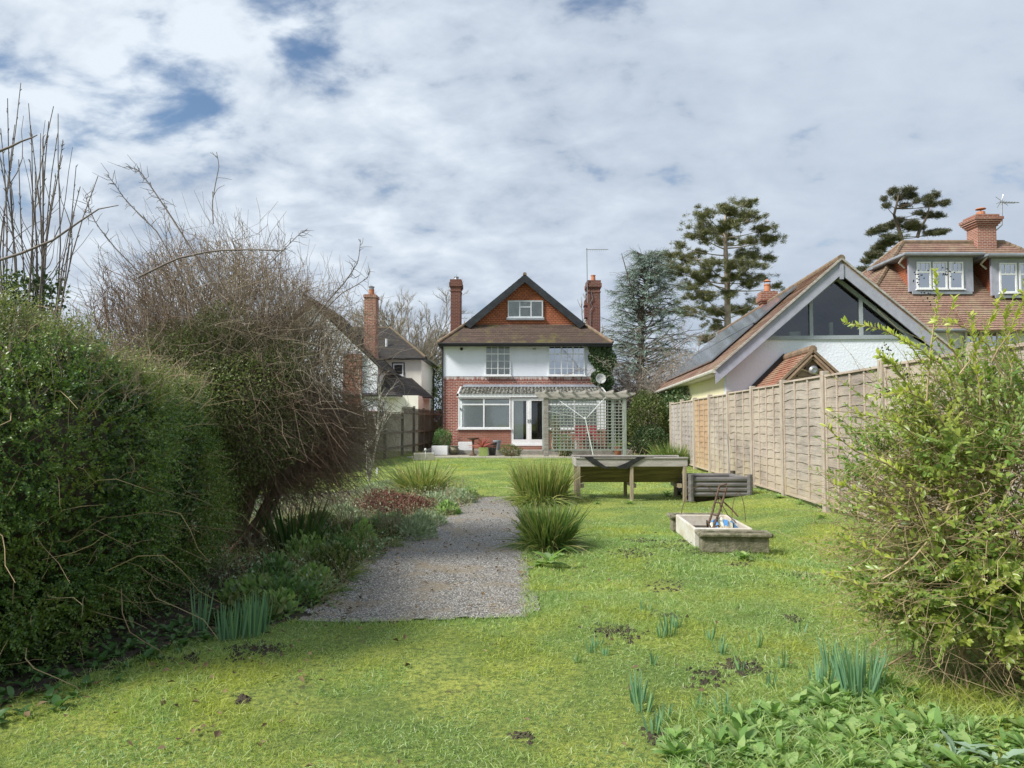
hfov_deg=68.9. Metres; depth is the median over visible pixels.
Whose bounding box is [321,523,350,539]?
green perennial
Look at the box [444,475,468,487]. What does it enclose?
dry stems
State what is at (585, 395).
pergola
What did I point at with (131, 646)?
leafy weed
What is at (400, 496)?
dead sedum
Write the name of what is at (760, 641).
daffodil clump
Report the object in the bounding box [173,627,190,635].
leafy weed
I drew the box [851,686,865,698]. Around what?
leafy weed
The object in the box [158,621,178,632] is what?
leafy weed
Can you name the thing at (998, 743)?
leafy weed
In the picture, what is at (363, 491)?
grey leaved perennial
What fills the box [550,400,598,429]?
window
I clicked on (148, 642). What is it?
leafy weed
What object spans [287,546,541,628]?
path edge grass
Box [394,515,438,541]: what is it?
grey leaved perennial
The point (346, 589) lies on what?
grass tussock
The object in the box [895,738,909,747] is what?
leafy weed
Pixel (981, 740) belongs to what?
leafy weed
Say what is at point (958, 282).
window
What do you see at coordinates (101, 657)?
leafy weed
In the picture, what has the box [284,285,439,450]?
white neighbour house
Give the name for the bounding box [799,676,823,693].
leafy weed
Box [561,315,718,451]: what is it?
bare bush
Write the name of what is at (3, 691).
leafy weed
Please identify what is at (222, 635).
daffodil clump
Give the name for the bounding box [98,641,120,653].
leafy weed
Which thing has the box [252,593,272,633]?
daffodil clump
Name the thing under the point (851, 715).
leafy weed
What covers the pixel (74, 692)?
leafy weed
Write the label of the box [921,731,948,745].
leafy weed
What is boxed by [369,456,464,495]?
ornamental grass
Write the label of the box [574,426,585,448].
garden chair
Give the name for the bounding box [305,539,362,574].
green perennial
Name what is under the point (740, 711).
leafy weed
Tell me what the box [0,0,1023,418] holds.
sky
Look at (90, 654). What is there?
leafy weed
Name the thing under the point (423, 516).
grey leaved perennial
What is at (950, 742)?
thistle
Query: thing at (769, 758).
leafy weed
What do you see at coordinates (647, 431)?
evergreen bush
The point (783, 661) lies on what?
daffodil clump
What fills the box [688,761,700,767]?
leafy weed
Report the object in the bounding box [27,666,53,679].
leafy weed
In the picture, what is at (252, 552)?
plants
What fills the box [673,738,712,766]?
leafy weed
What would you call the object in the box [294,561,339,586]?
green perennial
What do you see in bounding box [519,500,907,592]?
grass
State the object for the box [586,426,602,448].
garden chair
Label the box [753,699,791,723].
leafy weed
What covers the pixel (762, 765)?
leafy weed
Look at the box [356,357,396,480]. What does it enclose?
young tree
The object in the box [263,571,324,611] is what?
green perennial
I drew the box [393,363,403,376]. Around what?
window
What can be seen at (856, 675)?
daffodil clump
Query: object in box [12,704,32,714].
leafy weed
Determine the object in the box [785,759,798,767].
leafy weed
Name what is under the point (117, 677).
leafy weed
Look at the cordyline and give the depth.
29.92 m
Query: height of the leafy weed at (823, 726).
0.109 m
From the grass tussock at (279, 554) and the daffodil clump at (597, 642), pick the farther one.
the grass tussock at (279, 554)
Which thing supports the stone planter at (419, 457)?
on the lawn at (456, 675)
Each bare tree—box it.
[346,276,474,381]
[577,293,612,337]
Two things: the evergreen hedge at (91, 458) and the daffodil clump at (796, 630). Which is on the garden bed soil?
the evergreen hedge at (91, 458)
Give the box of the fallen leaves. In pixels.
[1,495,927,767]
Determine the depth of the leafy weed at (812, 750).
3.04 m
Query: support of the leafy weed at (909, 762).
on the lawn at (456, 675)
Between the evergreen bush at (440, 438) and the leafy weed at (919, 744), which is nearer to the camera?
the leafy weed at (919, 744)
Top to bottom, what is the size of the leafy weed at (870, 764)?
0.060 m
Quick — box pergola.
[535,390,635,455]
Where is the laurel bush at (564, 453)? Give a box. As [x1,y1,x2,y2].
[557,434,573,456]
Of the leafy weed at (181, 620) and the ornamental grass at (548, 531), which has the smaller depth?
the leafy weed at (181, 620)
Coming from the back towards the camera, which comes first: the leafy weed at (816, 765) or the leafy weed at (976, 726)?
the leafy weed at (976, 726)
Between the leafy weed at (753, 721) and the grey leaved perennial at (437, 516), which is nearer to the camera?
the leafy weed at (753, 721)
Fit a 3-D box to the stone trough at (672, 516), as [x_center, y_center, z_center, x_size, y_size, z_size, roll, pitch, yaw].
[2.360,1.764,9.544,0.728,0.209,0.287,0,-3,2]
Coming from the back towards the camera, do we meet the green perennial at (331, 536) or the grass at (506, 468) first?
the grass at (506, 468)
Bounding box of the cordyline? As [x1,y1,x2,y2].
[468,436,495,447]
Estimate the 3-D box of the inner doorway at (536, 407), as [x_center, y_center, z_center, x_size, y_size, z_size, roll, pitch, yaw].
[0.850,1.745,33.905,1.300,1.900,0.499,0,-3,0]
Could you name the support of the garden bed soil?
on the lawn at (456, 675)
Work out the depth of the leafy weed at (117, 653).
4.34 m
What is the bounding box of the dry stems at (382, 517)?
[366,503,399,537]
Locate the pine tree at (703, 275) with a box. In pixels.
[654,193,787,346]
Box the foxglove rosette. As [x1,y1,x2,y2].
[532,548,570,566]
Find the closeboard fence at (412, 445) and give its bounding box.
[296,406,441,463]
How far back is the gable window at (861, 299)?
20.05 m
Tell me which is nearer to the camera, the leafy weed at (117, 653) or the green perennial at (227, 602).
the leafy weed at (117, 653)
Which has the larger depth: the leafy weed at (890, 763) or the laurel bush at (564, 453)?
the laurel bush at (564, 453)
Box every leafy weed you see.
[0,687,7,695]
[0,694,14,702]
[0,708,8,722]
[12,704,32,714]
[15,679,35,689]
[18,707,36,717]
[21,687,39,696]
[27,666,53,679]
[39,687,64,702]
[43,683,62,694]
[49,668,76,683]
[49,694,76,711]
[51,668,66,674]
[63,689,81,696]
[66,654,79,663]
[72,661,85,667]
[73,674,95,689]
[81,648,100,659]
[89,661,107,669]
[93,650,116,663]
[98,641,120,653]
[106,650,124,656]
[110,674,123,682]
[118,660,132,669]
[121,638,140,651]
[126,632,140,640]
[135,648,158,663]
[139,642,156,653]
[143,639,161,647]
[150,645,169,655]
[153,653,166,660]
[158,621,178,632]
[165,633,180,642]
[169,617,187,626]
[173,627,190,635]
[174,637,195,645]
[174,647,183,652]
[193,632,214,640]
[196,628,209,634]
[650,736,692,764]
[656,724,686,741]
[672,762,689,767]
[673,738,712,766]
[681,727,692,734]
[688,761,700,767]
[691,734,708,749]
[696,749,722,767]
[698,740,724,756]
[703,712,723,726]
[704,722,737,751]
[717,711,759,743]
[721,700,762,726]
[722,722,762,755]
[723,735,759,760]
[723,760,738,767]
[736,550,752,559]
[742,741,766,760]
[744,713,774,740]
[744,758,756,767]
[751,698,771,709]
[751,708,771,724]
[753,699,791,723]
[754,762,777,767]
[759,756,784,767]
[762,746,781,760]
[763,719,792,740]
[765,729,790,752]
[776,751,803,767]
[780,709,803,719]
[782,715,811,730]
[784,693,802,708]
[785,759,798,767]
[787,689,813,703]
[791,735,828,759]
[797,704,811,717]
[798,744,826,763]
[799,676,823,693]
[800,685,827,699]
[801,701,822,711]
[802,714,837,743]
[802,762,821,767]
[804,715,831,729]
[807,676,847,700]
[808,689,846,712]
[823,744,839,755]
[824,709,847,723]
[824,732,850,747]
[829,705,848,712]
[829,726,845,733]
[830,720,879,748]
[831,684,857,699]
[835,743,868,767]
[836,696,856,706]
[843,716,874,732]
[844,714,866,725]
[850,705,862,714]
[850,740,874,755]
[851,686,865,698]
[854,749,871,759]
[854,759,880,767]
[855,697,867,703]
[857,712,892,732]
[860,703,874,711]
[861,686,893,706]
[862,727,885,743]
[863,693,904,712]
[871,668,905,692]
[872,733,902,754]
[873,758,903,767]
[874,704,913,722]
[874,721,901,739]
[879,748,908,760]
[882,686,897,693]
[888,716,905,728]
[891,720,923,743]
[893,695,911,707]
[894,683,923,701]
[894,752,931,767]
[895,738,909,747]
[899,705,946,733]
[902,750,942,767]
[904,743,920,759]
[906,720,928,738]
[908,701,924,712]
[910,738,929,753]
[918,701,953,715]
[920,707,953,733]
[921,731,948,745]
[923,740,946,759]
[930,745,979,767]
[934,718,960,728]
[943,722,976,737]
[943,730,963,746]
[955,729,988,752]
[958,717,984,737]
[964,714,982,723]
[968,758,996,767]
[974,731,994,741]
[974,738,991,744]
[980,744,1001,756]
[985,714,1011,727]
[985,727,997,734]
[989,727,1019,745]
[993,739,1010,752]
[997,757,1018,766]
[1000,730,1023,748]
[1001,748,1023,767]
[1005,713,1017,722]
[1008,715,1023,727]
[1008,726,1023,733]
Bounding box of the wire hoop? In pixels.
[681,485,745,521]
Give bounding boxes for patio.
[423,448,632,454]
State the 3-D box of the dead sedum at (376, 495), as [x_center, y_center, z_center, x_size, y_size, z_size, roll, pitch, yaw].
[-2.178,1.839,12.270,0.656,0.294,0.729,0,-3,0]
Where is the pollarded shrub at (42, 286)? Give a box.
[0,83,118,363]
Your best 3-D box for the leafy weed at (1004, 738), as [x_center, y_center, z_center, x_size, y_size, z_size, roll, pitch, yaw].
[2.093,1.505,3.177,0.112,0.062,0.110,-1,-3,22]
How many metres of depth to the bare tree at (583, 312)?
73.99 m
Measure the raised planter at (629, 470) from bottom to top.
0.790 m
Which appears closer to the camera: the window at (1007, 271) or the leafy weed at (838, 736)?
the leafy weed at (838, 736)
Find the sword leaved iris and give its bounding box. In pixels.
[253,489,331,553]
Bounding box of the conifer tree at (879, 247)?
[855,184,952,271]
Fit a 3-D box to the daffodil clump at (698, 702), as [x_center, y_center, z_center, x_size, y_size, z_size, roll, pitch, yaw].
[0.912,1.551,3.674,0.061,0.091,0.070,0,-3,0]
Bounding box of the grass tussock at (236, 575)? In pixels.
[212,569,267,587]
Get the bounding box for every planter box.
[432,446,448,454]
[458,442,471,449]
[479,447,487,455]
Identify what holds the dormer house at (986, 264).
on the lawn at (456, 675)
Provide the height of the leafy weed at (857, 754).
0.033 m
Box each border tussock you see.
[195,546,249,569]
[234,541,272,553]
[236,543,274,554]
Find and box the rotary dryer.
[548,397,605,454]
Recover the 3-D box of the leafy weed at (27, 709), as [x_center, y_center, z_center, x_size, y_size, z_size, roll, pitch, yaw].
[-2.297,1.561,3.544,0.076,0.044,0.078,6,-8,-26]
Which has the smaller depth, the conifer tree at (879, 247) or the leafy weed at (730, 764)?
the leafy weed at (730, 764)
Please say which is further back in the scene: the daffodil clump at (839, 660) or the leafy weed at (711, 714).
the daffodil clump at (839, 660)
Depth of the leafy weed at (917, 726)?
3.25 m
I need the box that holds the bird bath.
[467,438,477,455]
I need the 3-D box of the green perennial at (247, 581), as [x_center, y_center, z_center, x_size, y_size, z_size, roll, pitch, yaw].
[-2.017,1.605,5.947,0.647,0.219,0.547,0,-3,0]
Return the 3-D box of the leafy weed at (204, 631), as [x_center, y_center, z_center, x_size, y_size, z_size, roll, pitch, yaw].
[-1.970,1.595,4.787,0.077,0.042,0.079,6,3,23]
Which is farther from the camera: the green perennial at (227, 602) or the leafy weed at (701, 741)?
the green perennial at (227, 602)
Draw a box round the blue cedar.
[600,244,710,391]
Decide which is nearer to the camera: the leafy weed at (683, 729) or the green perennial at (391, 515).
the leafy weed at (683, 729)
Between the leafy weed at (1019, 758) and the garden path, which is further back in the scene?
the garden path
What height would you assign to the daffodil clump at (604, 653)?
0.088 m
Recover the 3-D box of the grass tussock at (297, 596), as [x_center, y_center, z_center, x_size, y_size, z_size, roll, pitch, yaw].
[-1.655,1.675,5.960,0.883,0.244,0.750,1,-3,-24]
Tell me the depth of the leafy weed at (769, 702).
3.59 m
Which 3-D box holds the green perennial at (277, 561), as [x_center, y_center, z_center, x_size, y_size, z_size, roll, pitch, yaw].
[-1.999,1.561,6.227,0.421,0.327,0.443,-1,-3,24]
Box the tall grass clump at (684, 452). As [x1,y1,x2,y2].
[642,440,689,465]
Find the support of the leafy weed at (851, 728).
on the lawn at (456, 675)
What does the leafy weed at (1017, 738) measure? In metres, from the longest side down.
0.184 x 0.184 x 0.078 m
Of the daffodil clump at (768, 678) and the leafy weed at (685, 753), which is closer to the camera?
the leafy weed at (685, 753)
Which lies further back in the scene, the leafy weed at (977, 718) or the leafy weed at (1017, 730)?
the leafy weed at (977, 718)
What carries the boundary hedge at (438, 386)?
on the lawn at (456, 675)
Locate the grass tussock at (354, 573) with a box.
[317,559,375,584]
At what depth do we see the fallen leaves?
4.72 m
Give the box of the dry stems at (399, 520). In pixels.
[370,508,411,539]
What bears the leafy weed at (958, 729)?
on the lawn at (456, 675)
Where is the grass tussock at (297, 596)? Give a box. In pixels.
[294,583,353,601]
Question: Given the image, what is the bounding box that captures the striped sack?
[709,517,737,527]
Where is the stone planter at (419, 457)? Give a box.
[413,453,433,460]
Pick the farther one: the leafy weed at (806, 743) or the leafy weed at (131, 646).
the leafy weed at (131, 646)
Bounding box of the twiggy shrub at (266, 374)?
[51,152,434,551]
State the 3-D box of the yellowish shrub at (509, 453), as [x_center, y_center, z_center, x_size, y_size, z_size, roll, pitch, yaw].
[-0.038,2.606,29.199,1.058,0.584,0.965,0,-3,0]
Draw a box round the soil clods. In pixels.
[156,536,885,745]
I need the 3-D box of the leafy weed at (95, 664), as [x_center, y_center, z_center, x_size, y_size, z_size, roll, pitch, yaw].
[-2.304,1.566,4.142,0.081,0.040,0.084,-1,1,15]
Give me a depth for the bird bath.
30.03 m
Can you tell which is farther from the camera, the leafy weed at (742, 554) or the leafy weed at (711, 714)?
the leafy weed at (742, 554)
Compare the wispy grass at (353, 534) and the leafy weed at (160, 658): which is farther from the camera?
the wispy grass at (353, 534)
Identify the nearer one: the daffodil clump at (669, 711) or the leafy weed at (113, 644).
the daffodil clump at (669, 711)
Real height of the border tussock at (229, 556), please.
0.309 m
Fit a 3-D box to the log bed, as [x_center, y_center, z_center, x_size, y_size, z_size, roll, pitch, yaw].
[3.654,1.847,13.608,1.127,0.470,1.124,0,-3,0]
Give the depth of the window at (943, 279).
30.81 m
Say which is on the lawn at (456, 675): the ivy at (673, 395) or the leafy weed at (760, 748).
the leafy weed at (760, 748)
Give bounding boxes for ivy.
[588,346,616,443]
[654,386,691,453]
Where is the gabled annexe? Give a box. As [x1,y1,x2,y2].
[651,255,954,404]
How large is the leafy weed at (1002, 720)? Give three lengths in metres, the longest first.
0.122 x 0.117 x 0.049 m
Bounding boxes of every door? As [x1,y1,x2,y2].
[511,398,528,444]
[529,398,543,444]
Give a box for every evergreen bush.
[432,427,452,445]
[621,388,669,454]
[630,424,667,454]
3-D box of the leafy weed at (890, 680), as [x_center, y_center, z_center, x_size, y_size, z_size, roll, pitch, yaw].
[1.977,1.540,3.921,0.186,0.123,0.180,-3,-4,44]
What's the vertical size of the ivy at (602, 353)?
4.748 m
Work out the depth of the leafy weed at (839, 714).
3.41 m
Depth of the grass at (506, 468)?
17.89 m
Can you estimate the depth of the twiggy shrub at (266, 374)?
7.34 m
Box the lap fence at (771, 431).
[669,342,1023,549]
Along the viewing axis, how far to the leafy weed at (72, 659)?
4.25 m
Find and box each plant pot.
[449,446,458,454]
[488,442,496,454]
[493,440,500,449]
[614,447,621,454]
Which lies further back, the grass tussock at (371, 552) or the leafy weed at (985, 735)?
the grass tussock at (371, 552)
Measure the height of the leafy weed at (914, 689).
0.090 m
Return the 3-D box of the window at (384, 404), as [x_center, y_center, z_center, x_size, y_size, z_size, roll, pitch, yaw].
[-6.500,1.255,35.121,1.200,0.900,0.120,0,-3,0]
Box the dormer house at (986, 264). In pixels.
[862,196,1023,350]
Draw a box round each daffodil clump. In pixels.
[190,585,214,630]
[213,604,234,640]
[223,597,248,640]
[238,590,269,638]
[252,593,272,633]
[573,652,582,662]
[585,639,595,652]
[592,637,603,647]
[600,645,610,655]
[628,670,652,704]
[632,683,655,714]
[639,599,652,610]
[641,711,662,733]
[650,651,657,664]
[654,702,672,722]
[656,622,666,638]
[658,609,678,635]
[672,613,683,628]
[689,691,704,707]
[703,624,715,640]
[712,634,728,654]
[712,691,736,716]
[733,653,744,671]
[748,632,763,647]
[762,664,777,686]
[777,649,790,667]
[792,619,807,632]
[807,654,836,686]
[816,632,847,672]
[827,631,889,701]
[829,644,854,680]
[858,647,890,688]
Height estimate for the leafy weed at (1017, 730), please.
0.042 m
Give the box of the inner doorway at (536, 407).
[523,402,541,438]
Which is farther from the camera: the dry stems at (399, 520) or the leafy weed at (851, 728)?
the dry stems at (399, 520)
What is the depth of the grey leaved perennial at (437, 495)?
12.20 m
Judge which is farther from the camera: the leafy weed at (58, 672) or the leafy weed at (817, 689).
the leafy weed at (58, 672)
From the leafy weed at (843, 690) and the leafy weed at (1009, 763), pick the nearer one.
the leafy weed at (1009, 763)
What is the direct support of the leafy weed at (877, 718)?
on the lawn at (456, 675)
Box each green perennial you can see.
[202,586,290,625]
[212,572,298,601]
[233,587,306,619]
[248,550,295,588]
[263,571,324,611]
[279,529,329,565]
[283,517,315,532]
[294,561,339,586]
[296,510,337,528]
[301,529,347,544]
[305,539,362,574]
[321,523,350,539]
[325,534,367,560]
[330,518,357,533]
[347,517,378,545]
[353,517,384,527]
[361,522,402,541]
[371,510,404,525]
[435,499,462,515]
[451,486,478,497]
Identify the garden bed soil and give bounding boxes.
[0,489,495,706]
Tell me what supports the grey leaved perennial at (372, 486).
on the garden bed soil
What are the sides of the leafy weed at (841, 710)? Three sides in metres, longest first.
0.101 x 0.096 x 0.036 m
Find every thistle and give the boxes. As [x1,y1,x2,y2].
[922,725,995,761]
[953,741,1023,766]
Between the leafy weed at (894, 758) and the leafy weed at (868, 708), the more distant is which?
the leafy weed at (868, 708)
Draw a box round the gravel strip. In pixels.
[434,455,570,456]
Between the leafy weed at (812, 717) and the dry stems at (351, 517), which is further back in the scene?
the dry stems at (351, 517)
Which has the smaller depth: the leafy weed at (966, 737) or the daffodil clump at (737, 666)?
the leafy weed at (966, 737)
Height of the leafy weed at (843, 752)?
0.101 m
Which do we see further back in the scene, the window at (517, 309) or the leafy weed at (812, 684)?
the window at (517, 309)
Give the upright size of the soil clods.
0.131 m
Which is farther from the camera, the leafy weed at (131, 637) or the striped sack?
the striped sack
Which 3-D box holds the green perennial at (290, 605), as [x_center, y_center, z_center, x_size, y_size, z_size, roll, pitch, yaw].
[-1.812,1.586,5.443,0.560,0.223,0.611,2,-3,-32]
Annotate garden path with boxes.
[297,496,539,621]
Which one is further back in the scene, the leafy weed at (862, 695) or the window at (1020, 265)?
the window at (1020, 265)
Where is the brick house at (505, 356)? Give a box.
[437,248,613,449]
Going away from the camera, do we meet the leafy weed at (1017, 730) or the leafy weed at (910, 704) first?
the leafy weed at (1017, 730)
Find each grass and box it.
[266,454,796,510]
[286,519,387,551]
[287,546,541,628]
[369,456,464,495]
[492,495,598,556]
[494,454,600,508]
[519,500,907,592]
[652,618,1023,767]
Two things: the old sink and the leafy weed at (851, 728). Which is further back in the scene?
the old sink
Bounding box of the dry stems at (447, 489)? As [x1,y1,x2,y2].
[442,483,472,497]
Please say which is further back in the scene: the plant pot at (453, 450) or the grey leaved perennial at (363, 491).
the plant pot at (453, 450)
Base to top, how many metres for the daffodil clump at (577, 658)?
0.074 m
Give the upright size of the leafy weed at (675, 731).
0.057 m
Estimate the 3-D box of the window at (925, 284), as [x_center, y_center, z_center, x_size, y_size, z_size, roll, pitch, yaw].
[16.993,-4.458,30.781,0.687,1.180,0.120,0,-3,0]
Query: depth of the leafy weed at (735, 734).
3.17 m
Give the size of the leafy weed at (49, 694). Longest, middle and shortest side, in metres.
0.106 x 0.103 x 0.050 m
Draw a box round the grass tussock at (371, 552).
[348,544,389,562]
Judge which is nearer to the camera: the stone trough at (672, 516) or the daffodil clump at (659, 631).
the daffodil clump at (659, 631)
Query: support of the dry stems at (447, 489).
on the garden bed soil
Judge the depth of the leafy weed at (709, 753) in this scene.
3.03 m
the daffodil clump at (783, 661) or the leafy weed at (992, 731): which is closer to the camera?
the leafy weed at (992, 731)
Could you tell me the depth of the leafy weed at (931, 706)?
3.47 m
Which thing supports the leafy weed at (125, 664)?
on the lawn at (456, 675)
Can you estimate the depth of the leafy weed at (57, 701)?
3.63 m
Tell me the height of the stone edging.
0.172 m
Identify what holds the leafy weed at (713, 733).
on the lawn at (456, 675)
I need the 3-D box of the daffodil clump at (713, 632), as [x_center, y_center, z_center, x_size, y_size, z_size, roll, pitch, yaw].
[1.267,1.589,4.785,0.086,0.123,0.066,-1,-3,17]
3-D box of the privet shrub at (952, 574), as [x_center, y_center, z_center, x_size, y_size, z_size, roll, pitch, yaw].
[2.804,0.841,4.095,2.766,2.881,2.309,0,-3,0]
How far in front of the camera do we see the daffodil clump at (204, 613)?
4.90 m
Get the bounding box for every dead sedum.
[352,496,391,515]
[360,487,396,501]
[368,495,413,514]
[378,490,417,507]
[395,493,437,512]
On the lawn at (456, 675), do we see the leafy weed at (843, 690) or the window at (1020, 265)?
the leafy weed at (843, 690)
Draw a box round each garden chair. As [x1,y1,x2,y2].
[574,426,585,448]
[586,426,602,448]
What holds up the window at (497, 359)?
in the brick house at (505, 356)
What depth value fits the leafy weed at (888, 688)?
3.82 m
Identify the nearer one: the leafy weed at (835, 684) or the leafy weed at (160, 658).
the leafy weed at (835, 684)
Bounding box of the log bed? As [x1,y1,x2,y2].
[678,470,752,501]
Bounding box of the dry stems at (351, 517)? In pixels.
[326,498,369,529]
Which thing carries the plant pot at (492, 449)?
on the gravel strip
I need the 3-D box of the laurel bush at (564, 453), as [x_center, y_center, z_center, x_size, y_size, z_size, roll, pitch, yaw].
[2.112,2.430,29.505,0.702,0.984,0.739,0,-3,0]
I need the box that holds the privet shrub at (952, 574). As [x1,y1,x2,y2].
[752,262,1023,703]
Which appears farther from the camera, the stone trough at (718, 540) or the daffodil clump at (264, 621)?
the stone trough at (718, 540)
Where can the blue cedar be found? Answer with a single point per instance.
(647, 273)
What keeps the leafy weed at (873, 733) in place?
on the lawn at (456, 675)
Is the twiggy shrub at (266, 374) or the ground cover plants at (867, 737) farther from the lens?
the twiggy shrub at (266, 374)
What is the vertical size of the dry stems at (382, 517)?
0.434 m
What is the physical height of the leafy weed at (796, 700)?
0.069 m
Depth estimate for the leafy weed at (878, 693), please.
3.67 m
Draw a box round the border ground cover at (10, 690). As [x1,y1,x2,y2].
[0,485,484,698]
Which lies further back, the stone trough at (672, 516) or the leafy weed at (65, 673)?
the stone trough at (672, 516)
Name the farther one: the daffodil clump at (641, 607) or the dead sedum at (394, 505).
the dead sedum at (394, 505)
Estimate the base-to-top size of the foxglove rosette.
0.204 m
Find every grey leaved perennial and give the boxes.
[327,502,364,520]
[353,487,380,498]
[365,481,388,491]
[380,479,395,487]
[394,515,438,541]
[403,509,436,534]
[409,509,449,526]
[421,491,454,505]
[438,487,457,493]
[446,487,475,503]
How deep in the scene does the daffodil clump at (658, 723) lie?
3.37 m
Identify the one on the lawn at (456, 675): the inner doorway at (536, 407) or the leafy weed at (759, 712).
the leafy weed at (759, 712)
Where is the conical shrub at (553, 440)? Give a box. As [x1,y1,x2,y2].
[550,413,559,451]
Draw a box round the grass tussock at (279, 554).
[247,548,307,562]
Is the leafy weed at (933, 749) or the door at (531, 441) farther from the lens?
the door at (531, 441)
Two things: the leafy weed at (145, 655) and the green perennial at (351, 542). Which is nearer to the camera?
the leafy weed at (145, 655)
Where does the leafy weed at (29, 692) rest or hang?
on the lawn at (456, 675)
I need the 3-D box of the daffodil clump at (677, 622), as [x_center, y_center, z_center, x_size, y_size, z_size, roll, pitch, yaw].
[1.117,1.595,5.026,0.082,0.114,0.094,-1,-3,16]
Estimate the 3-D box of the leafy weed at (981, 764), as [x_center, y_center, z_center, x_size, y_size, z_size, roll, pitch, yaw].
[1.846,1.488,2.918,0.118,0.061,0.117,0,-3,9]
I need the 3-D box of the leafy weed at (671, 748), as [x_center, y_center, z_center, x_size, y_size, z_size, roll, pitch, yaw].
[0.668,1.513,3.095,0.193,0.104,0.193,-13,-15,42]
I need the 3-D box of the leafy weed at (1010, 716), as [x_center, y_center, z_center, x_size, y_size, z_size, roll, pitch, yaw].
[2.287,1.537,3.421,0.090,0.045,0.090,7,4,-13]
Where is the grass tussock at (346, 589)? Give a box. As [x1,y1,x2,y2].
[297,573,373,601]
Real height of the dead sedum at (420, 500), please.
0.300 m
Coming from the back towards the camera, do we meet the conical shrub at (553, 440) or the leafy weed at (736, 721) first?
the conical shrub at (553, 440)
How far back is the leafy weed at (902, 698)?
3.62 m
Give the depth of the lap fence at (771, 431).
12.26 m
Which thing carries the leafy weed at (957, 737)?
on the lawn at (456, 675)
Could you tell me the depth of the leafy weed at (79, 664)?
4.17 m
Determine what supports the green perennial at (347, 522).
on the garden bed soil
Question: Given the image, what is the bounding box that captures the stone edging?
[407,456,571,457]
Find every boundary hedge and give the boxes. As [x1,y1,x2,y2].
[431,365,443,436]
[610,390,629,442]
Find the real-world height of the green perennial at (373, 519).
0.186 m
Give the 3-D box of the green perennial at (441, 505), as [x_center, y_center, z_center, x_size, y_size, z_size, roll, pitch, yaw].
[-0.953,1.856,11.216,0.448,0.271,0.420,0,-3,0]
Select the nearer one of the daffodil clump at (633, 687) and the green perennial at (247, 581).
the daffodil clump at (633, 687)
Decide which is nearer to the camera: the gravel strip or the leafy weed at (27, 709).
the leafy weed at (27, 709)
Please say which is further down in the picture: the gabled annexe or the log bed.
the log bed
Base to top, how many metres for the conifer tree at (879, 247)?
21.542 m
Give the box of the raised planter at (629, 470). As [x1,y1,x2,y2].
[572,455,687,501]
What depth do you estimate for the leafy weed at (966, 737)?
3.10 m
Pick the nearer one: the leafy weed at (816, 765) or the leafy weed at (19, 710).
the leafy weed at (816, 765)
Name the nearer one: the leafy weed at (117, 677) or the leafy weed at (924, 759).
the leafy weed at (924, 759)
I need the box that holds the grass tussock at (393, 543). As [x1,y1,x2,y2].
[366,534,416,547]
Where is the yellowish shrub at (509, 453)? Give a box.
[498,444,521,456]
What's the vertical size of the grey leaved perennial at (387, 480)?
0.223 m
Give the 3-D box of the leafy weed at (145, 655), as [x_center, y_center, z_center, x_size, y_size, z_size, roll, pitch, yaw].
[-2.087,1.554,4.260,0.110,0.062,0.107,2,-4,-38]
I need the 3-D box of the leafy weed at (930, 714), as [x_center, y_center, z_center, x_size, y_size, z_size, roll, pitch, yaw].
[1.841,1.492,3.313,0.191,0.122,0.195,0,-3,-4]
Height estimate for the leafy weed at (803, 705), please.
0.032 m
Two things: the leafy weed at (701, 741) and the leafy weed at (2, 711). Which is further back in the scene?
the leafy weed at (2, 711)
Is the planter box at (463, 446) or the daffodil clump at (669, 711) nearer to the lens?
the daffodil clump at (669, 711)
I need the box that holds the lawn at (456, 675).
[0,427,1023,767]
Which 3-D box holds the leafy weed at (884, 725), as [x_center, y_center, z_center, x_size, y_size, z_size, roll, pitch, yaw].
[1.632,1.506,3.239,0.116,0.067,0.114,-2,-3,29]
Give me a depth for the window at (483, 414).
32.44 m
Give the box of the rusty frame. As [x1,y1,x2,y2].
[706,483,738,527]
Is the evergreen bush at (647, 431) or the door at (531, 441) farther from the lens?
the door at (531, 441)
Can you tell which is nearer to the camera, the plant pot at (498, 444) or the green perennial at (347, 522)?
the green perennial at (347, 522)
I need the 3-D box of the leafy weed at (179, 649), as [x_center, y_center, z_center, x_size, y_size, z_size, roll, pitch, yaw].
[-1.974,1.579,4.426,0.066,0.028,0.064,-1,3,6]
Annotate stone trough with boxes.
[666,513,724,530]
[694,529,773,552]
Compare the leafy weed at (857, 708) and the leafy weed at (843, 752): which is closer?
the leafy weed at (843, 752)
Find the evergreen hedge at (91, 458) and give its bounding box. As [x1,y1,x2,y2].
[0,260,267,690]
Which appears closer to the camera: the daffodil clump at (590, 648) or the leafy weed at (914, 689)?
the leafy weed at (914, 689)
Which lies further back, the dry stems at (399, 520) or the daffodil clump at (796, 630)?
the dry stems at (399, 520)
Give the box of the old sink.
[676,514,752,546]
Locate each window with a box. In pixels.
[378,401,385,411]
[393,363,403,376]
[457,397,511,429]
[484,347,511,376]
[507,300,543,318]
[547,347,585,376]
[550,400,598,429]
[767,277,912,339]
[915,262,933,289]
[932,262,948,289]
[948,262,965,289]
[965,333,1013,347]
[998,263,1019,293]
[1018,263,1023,293]

